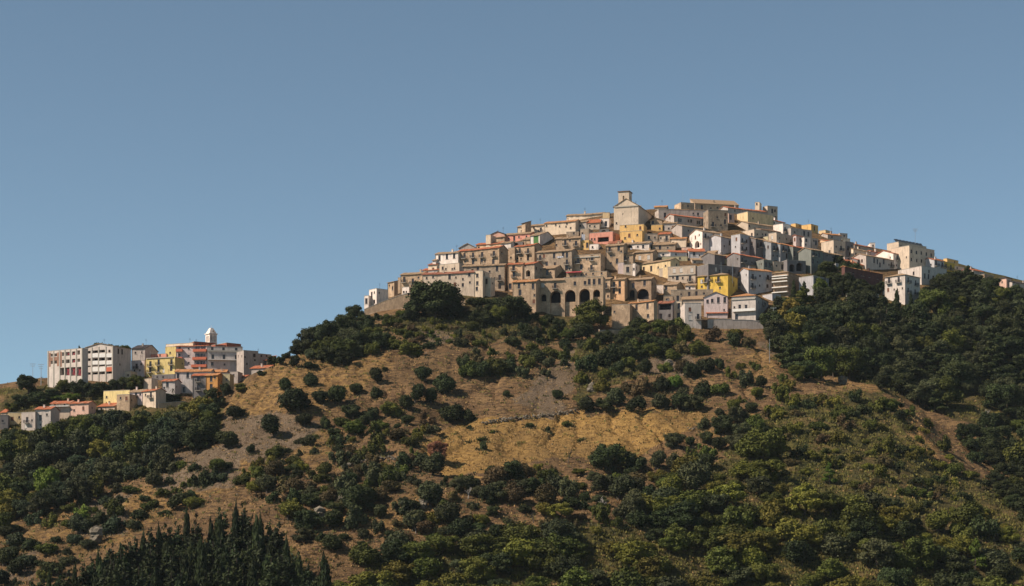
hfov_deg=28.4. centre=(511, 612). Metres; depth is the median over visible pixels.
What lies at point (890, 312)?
pine tree
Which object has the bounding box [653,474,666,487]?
oak tree
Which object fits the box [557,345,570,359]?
scrub bush
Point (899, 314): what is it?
broadleaf tree
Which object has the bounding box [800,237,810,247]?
house
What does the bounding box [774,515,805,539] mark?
olive tree
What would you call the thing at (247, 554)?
conifer tree
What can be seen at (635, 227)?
house
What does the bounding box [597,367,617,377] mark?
shrub
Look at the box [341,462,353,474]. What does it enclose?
scrub bush
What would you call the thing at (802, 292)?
pine tree
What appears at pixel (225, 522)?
conifer tree
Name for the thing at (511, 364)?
shrub
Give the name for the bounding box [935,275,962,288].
broadleaf tree
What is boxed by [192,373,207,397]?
house
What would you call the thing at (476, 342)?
shrub
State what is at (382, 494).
olive tree
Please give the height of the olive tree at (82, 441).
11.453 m
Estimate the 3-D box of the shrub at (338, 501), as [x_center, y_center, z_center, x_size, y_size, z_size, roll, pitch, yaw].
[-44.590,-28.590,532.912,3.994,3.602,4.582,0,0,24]
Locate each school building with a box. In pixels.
[47,348,87,387]
[85,340,130,381]
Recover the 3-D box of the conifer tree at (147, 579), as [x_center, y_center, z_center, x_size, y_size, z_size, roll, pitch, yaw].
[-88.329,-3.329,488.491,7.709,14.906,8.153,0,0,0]
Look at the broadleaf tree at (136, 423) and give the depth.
658.97 m
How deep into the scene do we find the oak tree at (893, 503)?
532.34 m
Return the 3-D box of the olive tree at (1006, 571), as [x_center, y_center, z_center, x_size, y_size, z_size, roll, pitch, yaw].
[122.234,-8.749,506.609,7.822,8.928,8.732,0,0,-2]
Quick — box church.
[613,190,652,229]
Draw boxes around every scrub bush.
[12,577,22,585]
[23,510,42,525]
[36,569,52,581]
[41,512,57,527]
[87,524,105,535]
[136,459,154,475]
[151,453,176,472]
[170,486,182,492]
[180,477,191,487]
[190,466,218,487]
[242,468,250,475]
[250,456,264,466]
[255,492,264,497]
[265,455,277,464]
[265,491,280,503]
[276,474,288,492]
[286,497,297,502]
[296,448,302,455]
[303,481,319,490]
[306,469,316,476]
[314,530,328,541]
[328,449,350,466]
[329,434,350,444]
[335,445,356,461]
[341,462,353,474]
[344,502,368,528]
[347,454,362,465]
[356,440,375,458]
[361,461,380,474]
[365,453,379,463]
[368,420,381,434]
[372,434,386,453]
[372,519,384,534]
[378,467,395,485]
[382,428,389,435]
[391,498,413,516]
[394,464,406,481]
[395,451,412,469]
[402,331,409,337]
[407,324,415,330]
[408,453,416,465]
[409,446,418,455]
[412,428,423,439]
[412,452,428,468]
[416,423,429,433]
[419,409,436,424]
[422,326,429,331]
[426,329,436,337]
[427,316,437,324]
[438,499,446,504]
[440,475,448,486]
[448,490,459,500]
[453,328,462,337]
[466,501,479,510]
[469,352,483,362]
[472,348,480,354]
[481,329,492,337]
[486,347,497,354]
[499,328,508,336]
[500,316,508,324]
[505,351,514,358]
[515,365,529,377]
[516,311,527,320]
[530,318,538,326]
[533,463,543,470]
[536,337,544,344]
[538,367,550,375]
[538,517,551,529]
[546,474,561,490]
[547,328,561,341]
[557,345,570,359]
[560,358,568,365]
[570,354,579,361]
[574,518,578,530]
[576,340,586,348]
[591,502,610,524]
[605,464,617,472]
[623,450,646,469]
[665,453,679,466]
[676,387,688,394]
[685,446,702,456]
[694,459,712,479]
[696,443,717,457]
[725,365,737,377]
[738,369,753,387]
[738,395,746,402]
[748,361,760,370]
[761,410,768,417]
[763,405,775,415]
[771,382,789,401]
[776,373,787,381]
[780,379,796,389]
[783,432,791,440]
[786,422,803,433]
[788,396,800,404]
[789,444,807,458]
[797,396,817,408]
[811,393,827,403]
[820,453,842,467]
[823,396,843,405]
[829,430,847,442]
[836,413,856,428]
[836,455,845,461]
[848,388,862,402]
[858,483,873,491]
[866,397,884,411]
[869,488,882,496]
[872,435,893,453]
[874,464,887,476]
[877,437,896,446]
[878,423,888,431]
[892,410,906,420]
[893,461,905,469]
[903,404,915,416]
[904,424,913,430]
[905,449,918,460]
[913,487,933,497]
[915,435,924,442]
[919,500,932,507]
[923,417,933,427]
[927,450,934,455]
[928,491,940,499]
[932,475,947,483]
[936,434,951,451]
[941,471,959,485]
[943,506,954,512]
[950,495,959,500]
[958,462,964,469]
[984,509,995,519]
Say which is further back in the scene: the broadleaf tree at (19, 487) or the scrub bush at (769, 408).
the scrub bush at (769, 408)
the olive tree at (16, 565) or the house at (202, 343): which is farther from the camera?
the house at (202, 343)
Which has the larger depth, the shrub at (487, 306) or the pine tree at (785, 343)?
the shrub at (487, 306)
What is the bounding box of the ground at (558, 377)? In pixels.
[0,209,1023,585]
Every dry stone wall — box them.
[341,456,397,467]
[481,409,578,423]
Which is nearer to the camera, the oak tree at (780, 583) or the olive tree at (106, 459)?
the oak tree at (780, 583)
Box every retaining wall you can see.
[158,401,184,407]
[364,294,409,314]
[599,329,620,335]
[707,319,763,328]
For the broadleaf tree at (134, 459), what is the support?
on the ground at (558, 377)
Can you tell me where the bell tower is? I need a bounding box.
[204,328,217,343]
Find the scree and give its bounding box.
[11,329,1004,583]
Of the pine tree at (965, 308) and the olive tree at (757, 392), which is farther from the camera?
the pine tree at (965, 308)
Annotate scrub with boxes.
[0,318,1023,585]
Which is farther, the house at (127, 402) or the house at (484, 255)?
the house at (484, 255)
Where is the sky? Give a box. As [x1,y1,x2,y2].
[0,0,1023,383]
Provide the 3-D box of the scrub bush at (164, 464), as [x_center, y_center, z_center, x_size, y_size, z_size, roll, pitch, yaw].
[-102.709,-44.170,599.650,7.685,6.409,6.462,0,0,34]
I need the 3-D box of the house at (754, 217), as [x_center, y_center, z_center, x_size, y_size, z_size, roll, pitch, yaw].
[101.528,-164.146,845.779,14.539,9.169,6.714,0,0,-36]
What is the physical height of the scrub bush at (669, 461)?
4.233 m
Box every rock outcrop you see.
[89,525,102,542]
[314,506,325,518]
[419,499,428,508]
[587,382,595,391]
[838,376,847,384]
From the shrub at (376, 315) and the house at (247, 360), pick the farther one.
the house at (247, 360)
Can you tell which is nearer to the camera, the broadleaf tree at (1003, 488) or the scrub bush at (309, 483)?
the scrub bush at (309, 483)
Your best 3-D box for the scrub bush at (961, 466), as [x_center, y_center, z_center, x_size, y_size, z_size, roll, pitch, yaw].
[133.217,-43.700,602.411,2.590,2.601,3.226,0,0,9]
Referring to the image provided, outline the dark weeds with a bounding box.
[0,302,1023,585]
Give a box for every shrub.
[0,569,10,583]
[5,532,25,546]
[9,524,23,531]
[20,537,41,551]
[25,490,35,500]
[33,559,44,565]
[50,535,60,542]
[58,554,79,564]
[59,502,75,511]
[60,519,69,526]
[72,503,90,517]
[77,497,88,503]
[86,506,98,512]
[90,509,109,524]
[97,495,111,504]
[101,514,127,533]
[102,497,125,516]
[108,482,122,492]
[115,495,126,502]
[121,463,143,478]
[121,484,141,493]
[125,518,142,529]
[130,508,149,519]
[139,499,159,510]
[148,434,163,445]
[154,488,171,495]
[158,510,171,514]
[164,476,173,482]
[166,491,190,508]
[176,460,186,469]
[186,490,198,496]
[187,462,201,471]
[208,472,228,480]
[232,474,250,485]
[248,464,263,477]
[281,352,290,357]
[283,463,299,471]
[284,447,291,452]
[285,456,300,463]
[286,487,303,504]
[291,468,303,478]
[293,436,305,443]
[293,459,309,470]
[304,348,315,359]
[309,447,318,453]
[313,473,332,481]
[319,499,334,506]
[320,485,328,492]
[326,438,335,444]
[331,444,347,451]
[335,497,346,508]
[340,331,357,339]
[355,471,361,480]
[361,407,379,417]
[363,342,379,354]
[363,479,375,487]
[374,312,380,319]
[379,400,403,416]
[380,313,389,321]
[380,462,387,469]
[386,317,403,325]
[386,338,401,348]
[391,464,408,475]
[394,322,403,328]
[395,310,404,316]
[395,328,415,335]
[398,340,423,356]
[399,308,417,320]
[400,435,419,445]
[405,532,413,542]
[406,476,421,484]
[415,331,428,336]
[415,335,425,339]
[421,341,435,348]
[423,511,441,523]
[426,425,441,432]
[435,323,447,328]
[453,337,468,345]
[455,355,470,366]
[458,359,475,376]
[460,320,479,329]
[461,408,475,422]
[461,473,481,486]
[463,305,469,311]
[464,333,475,340]
[466,298,481,305]
[471,339,487,346]
[478,483,497,505]
[479,440,487,449]
[483,303,493,310]
[485,297,501,304]
[485,356,507,375]
[500,356,515,372]
[501,516,513,523]
[503,335,521,346]
[517,322,528,329]
[518,327,526,337]
[518,351,530,355]
[518,354,536,366]
[525,342,539,350]
[530,348,546,361]
[538,315,548,325]
[541,345,558,357]
[541,356,555,365]
[544,313,554,322]
[557,477,579,496]
[559,337,571,348]
[561,421,572,425]
[569,513,587,519]
[573,370,587,383]
[574,353,597,372]
[582,336,601,350]
[590,525,601,533]
[593,378,610,391]
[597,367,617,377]
[602,342,625,361]
[608,360,624,373]
[612,506,625,519]
[621,356,635,366]
[621,382,633,392]
[625,395,647,411]
[628,337,643,349]
[630,375,653,396]
[639,483,654,497]
[648,328,661,337]
[651,374,670,390]
[653,346,667,358]
[657,361,673,371]
[665,348,680,359]
[666,324,682,334]
[668,374,683,387]
[671,337,686,344]
[672,316,690,329]
[673,340,687,352]
[676,327,694,340]
[682,361,702,378]
[687,339,711,354]
[693,379,710,396]
[696,356,715,371]
[697,416,709,429]
[703,325,721,340]
[709,382,730,394]
[714,358,724,368]
[714,408,724,415]
[726,331,741,345]
[729,329,743,336]
[735,362,745,368]
[741,337,756,345]
[745,412,766,428]
[758,497,783,526]
[770,407,788,418]
[772,481,788,492]
[777,469,789,475]
[784,458,801,464]
[788,405,798,409]
[790,393,799,398]
[790,409,805,416]
[790,482,816,495]
[798,467,812,474]
[803,449,823,459]
[807,421,827,428]
[809,518,831,538]
[814,433,830,443]
[820,447,831,454]
[829,409,849,418]
[830,518,855,541]
[834,404,854,410]
[847,409,860,417]
[849,454,861,459]
[849,480,862,487]
[855,404,873,412]
[860,463,873,468]
[862,418,878,429]
[864,449,876,455]
[870,478,884,484]
[875,455,893,466]
[881,396,899,410]
[883,497,892,502]
[895,444,915,453]
[896,486,916,495]
[906,477,924,484]
[909,445,926,453]
[909,503,923,511]
[917,427,930,433]
[923,477,933,485]
[932,460,946,467]
[932,483,947,493]
[944,453,954,459]
[945,462,961,474]
[948,522,973,538]
[956,492,973,499]
[962,471,980,477]
[965,451,985,462]
[980,486,989,490]
[995,414,1012,430]
[999,436,1016,449]
[999,522,1008,527]
[1001,497,1008,505]
[1006,474,1019,487]
[1012,541,1023,548]
[1013,478,1023,496]
[1015,406,1023,419]
[1015,422,1023,438]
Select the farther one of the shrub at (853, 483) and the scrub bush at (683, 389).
the scrub bush at (683, 389)
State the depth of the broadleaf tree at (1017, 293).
781.97 m
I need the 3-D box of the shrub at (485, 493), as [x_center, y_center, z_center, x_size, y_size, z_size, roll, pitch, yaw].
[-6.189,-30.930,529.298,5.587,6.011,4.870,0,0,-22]
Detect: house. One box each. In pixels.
[0,409,10,414]
[0,415,9,429]
[7,412,20,424]
[21,406,36,430]
[34,405,59,428]
[50,398,75,419]
[69,399,96,415]
[96,402,116,409]
[103,385,131,402]
[117,394,137,410]
[125,371,136,377]
[128,387,147,404]
[131,343,158,360]
[131,355,145,376]
[141,386,166,407]
[142,378,157,388]
[146,357,183,376]
[151,353,166,357]
[152,370,174,379]
[162,379,181,394]
[165,346,175,356]
[166,339,194,346]
[174,367,215,393]
[176,340,210,368]
[190,341,214,344]
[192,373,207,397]
[205,373,222,397]
[207,346,242,372]
[211,344,241,346]
[215,368,228,373]
[219,342,240,346]
[222,373,233,395]
[230,371,242,383]
[237,350,257,374]
[249,363,274,374]
[257,350,271,365]
[364,295,371,308]
[369,283,387,305]
[387,280,398,297]
[398,277,400,293]
[400,269,427,294]
[402,287,411,293]
[421,270,477,295]
[422,268,438,271]
[428,262,438,269]
[435,249,459,263]
[439,263,463,271]
[457,245,508,264]
[458,243,476,249]
[462,259,507,290]
[474,270,489,297]
[476,236,505,247]
[485,277,494,296]
[486,235,495,246]
[490,231,506,236]
[496,235,506,241]
[501,241,514,248]
[505,231,534,241]
[507,260,524,291]
[508,247,515,262]
[512,273,539,312]
[514,238,542,262]
[514,242,523,245]
[517,224,544,232]
[521,221,530,231]
[522,237,529,243]
[525,261,543,278]
[530,231,553,244]
[536,248,578,271]
[539,273,563,316]
[542,260,562,278]
[544,218,579,234]
[555,230,585,249]
[564,276,605,316]
[566,211,602,219]
[566,226,579,236]
[566,269,611,277]
[573,254,605,271]
[579,220,588,230]
[580,228,592,238]
[581,240,592,249]
[586,215,601,229]
[589,228,619,243]
[589,244,600,249]
[599,218,610,227]
[603,212,610,217]
[605,237,628,269]
[605,277,613,299]
[608,234,621,243]
[611,276,628,300]
[612,304,632,328]
[618,262,624,273]
[620,224,646,232]
[620,230,646,242]
[623,264,632,274]
[624,252,635,264]
[625,240,652,249]
[627,275,656,300]
[628,299,658,321]
[632,263,639,275]
[635,248,658,261]
[638,258,680,277]
[644,234,657,241]
[649,217,662,223]
[651,224,662,230]
[651,240,676,249]
[654,205,668,209]
[655,209,706,219]
[656,285,662,292]
[657,250,669,256]
[658,232,673,241]
[658,298,674,319]
[659,268,662,276]
[662,256,687,260]
[663,221,677,230]
[663,282,684,295]
[663,296,673,300]
[665,211,702,225]
[668,250,687,255]
[668,265,696,283]
[670,237,687,247]
[671,224,709,236]
[671,289,712,300]
[674,202,693,209]
[674,301,682,317]
[680,303,700,328]
[681,289,704,304]
[684,283,696,289]
[687,249,704,259]
[688,228,719,251]
[690,199,738,209]
[690,256,701,263]
[696,273,738,296]
[697,264,742,288]
[701,252,727,264]
[703,210,727,230]
[703,292,729,317]
[705,250,718,253]
[706,307,728,317]
[709,233,730,254]
[719,205,765,213]
[726,253,763,267]
[728,213,734,222]
[730,293,769,320]
[731,230,755,254]
[736,221,772,229]
[737,211,773,224]
[739,266,772,293]
[741,227,767,237]
[744,264,755,267]
[750,232,772,257]
[755,202,761,209]
[755,228,779,232]
[755,259,773,270]
[762,240,777,260]
[762,293,780,300]
[763,206,777,219]
[768,232,792,243]
[771,270,800,296]
[773,218,785,224]
[773,223,790,233]
[773,261,783,270]
[775,240,789,261]
[782,260,805,273]
[786,228,811,237]
[786,244,805,259]
[791,223,801,227]
[792,229,803,245]
[797,247,823,273]
[799,275,828,298]
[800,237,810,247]
[802,224,817,232]
[811,238,817,248]
[819,228,841,240]
[819,230,829,233]
[821,240,844,256]
[823,250,842,261]
[839,233,847,237]
[841,266,882,294]
[844,241,853,256]
[844,259,864,267]
[849,247,869,256]
[853,250,894,269]
[854,242,872,250]
[868,249,878,255]
[874,250,899,268]
[883,271,919,304]
[887,242,925,250]
[891,245,933,269]
[898,266,946,284]
[925,257,945,268]
[943,258,957,265]
[944,261,954,271]
[961,266,983,274]
[980,274,993,277]
[999,277,1011,287]
[1008,280,1023,288]
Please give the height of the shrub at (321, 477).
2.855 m
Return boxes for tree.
[0,428,17,436]
[0,432,17,450]
[0,439,21,462]
[0,462,14,473]
[0,472,17,493]
[0,488,23,504]
[0,502,16,519]
[0,512,12,525]
[0,525,13,538]
[0,546,19,566]
[2,471,17,479]
[4,402,18,410]
[5,558,27,575]
[8,546,20,555]
[9,480,34,498]
[10,499,31,517]
[11,476,26,482]
[12,394,30,406]
[12,435,33,453]
[13,450,43,478]
[14,429,28,438]
[16,374,37,393]
[18,554,37,568]
[25,426,49,449]
[26,495,51,514]
[27,391,49,403]
[28,469,38,485]
[29,578,34,585]
[32,440,51,454]
[33,465,60,490]
[34,486,64,507]
[34,542,58,556]
[36,453,52,468]
[37,575,44,585]
[38,561,65,575]
[39,443,68,464]
[42,422,64,443]
[44,389,61,399]
[46,568,51,585]
[49,395,66,400]
[50,421,67,430]
[51,569,62,585]
[52,436,74,458]
[55,379,70,391]
[55,459,73,478]
[55,486,74,504]
[58,393,81,400]
[60,424,73,439]
[60,570,73,585]
[62,474,96,503]
[62,548,72,554]
[64,472,90,488]
[66,415,78,425]
[66,512,92,532]
[66,533,84,544]
[67,428,93,455]
[67,454,86,466]
[68,379,85,393]
[69,414,96,436]
[70,461,91,476]
[71,561,78,585]
[77,562,91,585]
[79,539,97,549]
[81,413,103,425]
[82,382,97,397]
[85,457,95,463]
[85,556,96,582]
[86,438,110,458]
[86,464,96,476]
[88,424,112,443]
[88,471,104,496]
[93,456,113,465]
[93,461,124,484]
[95,382,108,394]
[95,548,100,566]
[96,557,105,578]
[97,568,106,585]
[100,446,126,461]
[102,409,124,430]
[102,545,111,565]
[104,379,120,390]
[104,555,121,585]
[105,551,114,584]
[108,422,130,441]
[109,440,122,449]
[109,542,114,561]
[114,444,131,457]
[114,544,130,582]
[117,376,131,389]
[118,412,133,430]
[118,541,122,557]
[119,566,129,585]
[123,429,154,453]
[123,541,138,569]
[123,562,133,585]
[126,375,144,389]
[126,414,146,430]
[127,453,144,465]
[129,536,139,569]
[131,558,138,576]
[131,562,147,585]
[134,410,151,420]
[138,421,158,436]
[138,526,161,571]
[139,495,150,500]
[139,528,145,567]
[141,441,160,465]
[142,541,162,584]
[144,569,150,585]
[145,415,163,425]
[145,471,164,486]
[150,567,160,585]
[152,443,174,460]
[153,411,165,416]
[154,416,177,437]
[154,542,160,569]
[156,521,161,555]
[159,539,171,575]
[159,548,171,575]
[160,523,179,558]
[160,552,178,585]
[162,429,184,453]
[163,411,180,417]
[165,566,176,585]
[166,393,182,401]
[168,410,192,429]
[169,521,184,559]
[172,545,179,568]
[173,420,194,434]
[174,563,188,585]
[177,401,195,417]
[179,551,191,582]
[180,427,210,450]
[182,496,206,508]
[182,506,189,548]
[183,396,213,418]
[183,513,203,553]
[183,568,189,585]
[187,539,196,570]
[188,421,219,443]
[188,577,195,585]
[193,534,208,585]
[197,402,221,418]
[199,410,221,425]
[200,417,220,442]
[200,569,211,585]
[202,386,226,405]
[204,540,210,554]
[207,515,213,546]
[208,534,217,573]
[208,535,214,552]
[209,458,225,469]
[211,512,225,547]
[211,535,227,574]
[211,549,220,578]
[211,567,222,585]
[214,431,239,447]
[214,507,230,538]
[218,562,237,585]
[219,382,233,396]
[219,547,230,576]
[224,462,233,468]
[224,527,240,555]
[225,404,246,418]
[229,543,245,569]
[230,498,240,541]
[231,551,246,585]
[234,383,246,390]
[235,502,249,551]
[239,514,253,552]
[241,542,252,573]
[245,480,263,491]
[245,557,260,583]
[246,443,254,452]
[246,562,258,585]
[250,514,264,554]
[250,535,266,585]
[255,474,277,492]
[256,370,266,374]
[259,511,264,537]
[259,552,281,585]
[259,554,270,581]
[260,413,280,437]
[263,521,276,551]
[264,445,286,457]
[264,460,284,477]
[265,536,275,561]
[266,355,276,364]
[267,521,290,559]
[272,552,290,585]
[274,549,281,563]
[276,356,284,363]
[277,387,312,413]
[278,376,292,390]
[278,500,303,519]
[282,534,290,564]
[284,477,305,490]
[286,553,294,582]
[289,344,305,355]
[289,355,300,366]
[291,327,315,349]
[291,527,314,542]
[291,551,303,581]
[293,509,324,529]
[294,412,312,425]
[294,555,303,585]
[297,485,317,495]
[300,559,312,585]
[302,491,320,505]
[303,371,318,386]
[304,361,319,368]
[304,434,316,445]
[307,323,329,341]
[310,340,329,354]
[310,389,327,403]
[311,565,319,585]
[315,346,336,360]
[315,461,331,473]
[317,550,331,585]
[318,486,337,502]
[319,415,330,428]
[321,534,344,549]
[322,319,342,336]
[322,336,341,343]
[323,353,344,363]
[324,509,343,529]
[326,385,347,403]
[326,502,344,513]
[327,428,341,434]
[329,339,357,352]
[331,580,348,585]
[332,417,350,426]
[333,350,354,365]
[334,313,357,328]
[334,474,356,497]
[336,328,354,336]
[337,533,348,539]
[338,485,378,511]
[341,404,361,418]
[342,419,366,434]
[344,472,357,482]
[345,305,364,320]
[345,569,402,585]
[346,332,372,345]
[348,345,360,356]
[348,436,356,441]
[348,541,380,565]
[349,383,362,394]
[352,463,363,473]
[355,345,365,356]
[356,314,376,327]
[356,318,373,329]
[357,527,369,538]
[358,414,369,424]
[360,326,383,343]
[360,582,395,585]
[363,463,383,486]
[366,410,374,420]
[369,331,392,349]
[369,366,383,383]
[369,433,386,441]
[370,386,383,398]
[371,487,388,500]
[372,504,387,518]
[377,419,389,428]
[378,539,415,564]
[379,559,415,582]
[381,480,401,493]
[382,530,408,544]
[383,531,396,538]
[385,464,393,469]
[388,429,405,440]
[391,518,403,526]
[398,394,413,409]
[400,414,414,424]
[400,540,437,560]
[402,509,425,529]
[403,299,427,315]
[405,280,466,317]
[408,499,421,508]
[408,557,442,580]
[409,383,425,402]
[414,366,432,381]
[415,520,433,535]
[415,580,439,585]
[417,478,443,507]
[421,451,445,474]
[424,387,437,403]
[425,532,439,542]
[426,440,448,459]
[430,535,459,552]
[432,501,461,523]
[433,371,456,393]
[437,525,448,534]
[438,402,463,421]
[438,571,467,585]
[441,301,464,318]
[447,515,471,539]
[448,476,472,491]
[448,559,464,573]
[457,528,486,552]
[458,533,507,557]
[458,556,497,584]
[459,582,483,585]
[463,515,473,522]
[468,309,496,323]
[470,485,482,497]
[470,522,488,532]
[472,361,491,377]
[473,514,490,523]
[476,296,485,302]
[479,551,513,574]
[481,466,506,484]
[485,506,500,515]
[486,480,508,501]
[487,304,510,321]
[487,578,511,585]
[488,524,502,536]
[492,584,522,585]
[497,294,531,320]
[498,534,537,567]
[500,521,542,543]
[501,480,526,502]
[502,389,509,396]
[502,460,525,480]
[511,478,532,493]
[518,504,531,512]
[520,462,536,477]
[521,541,559,571]
[524,575,551,585]
[525,325,543,340]
[527,311,539,320]
[527,477,546,491]
[532,533,579,557]
[533,482,559,503]
[535,468,560,479]
[535,502,550,515]
[539,517,585,541]
[541,553,582,578]
[545,502,574,519]
[551,317,566,332]
[552,389,563,398]
[557,566,593,585]
[559,327,575,337]
[560,496,588,509]
[567,541,587,557]
[571,298,609,328]
[572,323,593,339]
[572,468,586,474]
[576,395,595,411]
[576,482,588,489]
[578,491,590,500]
[586,471,597,480]
[587,443,624,468]
[588,568,611,585]
[589,473,613,492]
[591,494,609,503]
[593,329,613,344]
[593,349,611,367]
[594,397,614,410]
[601,540,620,557]
[606,387,626,406]
[606,473,635,500]
[610,516,623,526]
[610,563,646,585]
[611,539,657,564]
[613,334,626,343]
[615,340,636,356]
[617,443,631,467]
[618,328,638,340]
[618,492,646,514]
[623,466,636,475]
[623,487,641,500]
[625,510,637,522]
[626,471,648,481]
[627,316,647,335]
[627,510,650,527]
[630,555,667,576]
[632,477,645,490]
[635,349,649,358]
[636,323,654,335]
[636,358,652,372]
[637,333,656,345]
[638,493,653,513]
[638,548,671,571]
[638,575,667,585]
[643,527,665,540]
[644,342,661,355]
[647,469,668,480]
[647,510,671,528]
[648,449,666,469]
[649,318,678,336]
[649,393,670,408]
[650,496,677,510]
[651,495,681,511]
[652,486,679,498]
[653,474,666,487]
[654,574,689,585]
[656,477,664,485]
[657,338,674,348]
[657,536,683,551]
[659,474,685,492]
[660,499,703,530]
[662,333,676,340]
[663,433,686,447]
[663,522,697,549]
[666,472,681,477]
[670,391,690,409]
[670,454,698,472]
[674,359,687,372]
[676,489,709,513]
[677,460,707,490]
[681,394,704,410]
[685,436,695,445]
[687,575,722,585]
[694,525,729,547]
[695,453,714,465]
[698,494,730,513]
[699,431,712,444]
[700,511,722,527]
[701,479,725,491]
[704,545,742,576]
[707,482,747,506]
[709,415,733,435]
[712,436,726,450]
[712,473,726,481]
[716,577,734,585]
[717,531,760,560]
[719,503,755,527]
[722,523,748,534]
[724,433,743,449]
[726,479,746,491]
[726,566,757,585]
[727,399,741,408]
[728,406,749,423]
[728,459,763,478]
[730,422,753,434]
[734,426,789,459]
[738,543,767,566]
[740,502,764,522]
[743,475,775,494]
[745,402,757,411]
[745,458,785,480]
[745,562,780,583]
[747,526,773,540]
[751,387,764,398]
[752,529,779,552]
[755,375,767,386]
[758,311,782,333]
[759,491,784,501]
[762,425,770,431]
[764,318,790,340]
[764,581,785,585]
[767,296,783,312]
[767,333,794,353]
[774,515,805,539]
[775,336,804,360]
[778,297,799,317]
[778,340,806,368]
[778,498,791,513]
[781,311,806,335]
[781,332,815,352]
[782,297,804,305]
[782,540,817,566]
[783,489,824,517]
[786,305,815,332]
[787,364,805,380]
[788,524,823,545]
[791,279,795,296]
[795,287,816,305]
[795,360,822,379]
[796,346,813,360]
[797,572,825,585]
[800,322,830,345]
[803,345,836,380]
[805,304,817,317]
[809,318,838,330]
[810,285,842,308]
[811,270,833,286]
[812,277,830,287]
[814,302,829,315]
[815,260,838,272]
[815,557,848,581]
[816,306,843,327]
[816,492,844,515]
[818,332,835,346]
[820,342,836,348]
[820,574,867,585]
[821,531,853,556]
[822,462,837,484]
[827,298,843,307]
[828,343,850,349]
[829,298,859,325]
[831,326,854,345]
[832,273,851,296]
[832,357,842,376]
[833,255,843,263]
[834,346,865,379]
[835,272,855,281]
[837,260,852,270]
[838,262,861,272]
[839,500,878,523]
[840,492,865,507]
[842,311,868,325]
[843,518,878,542]
[844,279,863,292]
[844,321,873,342]
[845,291,878,309]
[849,345,868,366]
[850,366,872,381]
[854,337,883,355]
[854,575,865,583]
[857,537,894,568]
[857,538,878,551]
[859,289,875,293]
[859,306,881,322]
[861,347,890,374]
[862,284,878,293]
[863,491,884,510]
[863,578,896,585]
[865,315,875,327]
[866,333,892,355]
[867,324,884,338]
[868,309,894,335]
[871,295,901,313]
[871,363,896,376]
[873,373,892,389]
[875,281,884,295]
[875,303,897,326]
[875,515,897,532]
[876,566,913,585]
[878,505,912,524]
[880,325,904,349]
[883,500,905,507]
[884,520,918,538]
[887,358,910,373]
[890,337,914,357]
[890,350,904,361]
[890,372,914,395]
[890,542,902,550]
[890,546,921,569]
[892,357,921,375]
[893,310,906,322]
[894,288,899,300]
[895,316,918,325]
[899,300,931,320]
[899,323,915,335]
[900,350,923,363]
[902,381,933,404]
[903,308,931,336]
[903,333,922,351]
[903,536,949,571]
[908,293,912,306]
[908,517,923,529]
[909,575,932,585]
[911,368,926,383]
[914,288,954,317]
[915,335,932,348]
[916,320,945,340]
[917,373,938,382]
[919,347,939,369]
[919,376,945,397]
[919,533,931,540]
[922,278,936,289]
[923,339,947,358]
[924,510,951,533]
[925,391,948,411]
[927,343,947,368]
[930,313,946,319]
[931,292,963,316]
[931,326,942,339]
[931,568,974,585]
[932,315,956,330]
[932,374,964,406]
[932,545,959,570]
[933,272,951,286]
[933,537,952,545]
[934,327,966,349]
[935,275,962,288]
[935,353,966,371]
[935,553,974,572]
[936,360,946,378]
[939,281,955,292]
[941,358,973,387]
[942,535,972,554]
[947,310,965,318]
[947,344,964,354]
[947,499,984,525]
[949,270,963,278]
[950,325,971,338]
[954,316,971,331]
[955,422,980,440]
[955,569,982,580]
[956,287,973,301]
[956,293,969,305]
[956,296,973,314]
[959,265,974,287]
[960,361,985,383]
[960,437,983,451]
[961,379,978,395]
[962,341,973,353]
[962,350,981,363]
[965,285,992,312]
[965,304,1001,325]
[965,324,976,339]
[967,274,983,288]
[967,514,999,538]
[968,283,976,290]
[969,537,988,570]
[970,292,989,303]
[971,340,979,350]
[971,578,983,585]
[972,546,1010,569]
[974,280,995,296]
[974,338,988,354]
[975,277,996,285]
[975,324,994,341]
[976,382,990,399]
[976,435,1000,450]
[977,340,1005,370]
[977,410,999,427]
[977,426,1000,437]
[978,370,987,381]
[978,573,1013,585]
[979,380,991,384]
[979,447,1006,465]
[981,383,1019,410]
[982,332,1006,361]
[982,471,1005,485]
[983,331,1004,340]
[985,351,1020,378]
[985,560,1015,584]
[987,276,1001,286]
[987,288,997,298]
[989,299,1016,315]
[989,372,1007,382]
[989,461,1018,479]
[990,311,1022,337]
[992,479,1018,496]
[993,376,1015,384]
[994,287,1011,300]
[995,526,1021,542]
[997,394,1017,416]
[997,425,1013,439]
[998,336,1023,360]
[1001,438,1023,463]
[1004,493,1021,509]
[1005,365,1022,383]
[1007,284,1023,299]
[1007,329,1023,339]
[1007,353,1023,370]
[1009,388,1023,406]
[1009,420,1023,430]
[1010,547,1023,562]
[1012,298,1023,307]
[1012,304,1023,320]
[1013,458,1023,477]
[1014,496,1023,520]
[1015,318,1023,328]
[1015,371,1023,384]
[1016,337,1023,353]
[1016,382,1023,400]
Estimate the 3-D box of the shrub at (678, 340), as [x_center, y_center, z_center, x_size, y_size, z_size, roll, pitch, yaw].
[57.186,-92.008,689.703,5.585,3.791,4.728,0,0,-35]
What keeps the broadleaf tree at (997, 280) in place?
on the ground at (558, 377)
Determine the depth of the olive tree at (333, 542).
512.66 m
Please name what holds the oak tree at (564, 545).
on the ground at (558, 377)
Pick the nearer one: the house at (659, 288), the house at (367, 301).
the house at (367, 301)
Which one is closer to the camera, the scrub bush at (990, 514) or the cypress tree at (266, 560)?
the cypress tree at (266, 560)
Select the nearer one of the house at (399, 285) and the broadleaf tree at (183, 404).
the broadleaf tree at (183, 404)

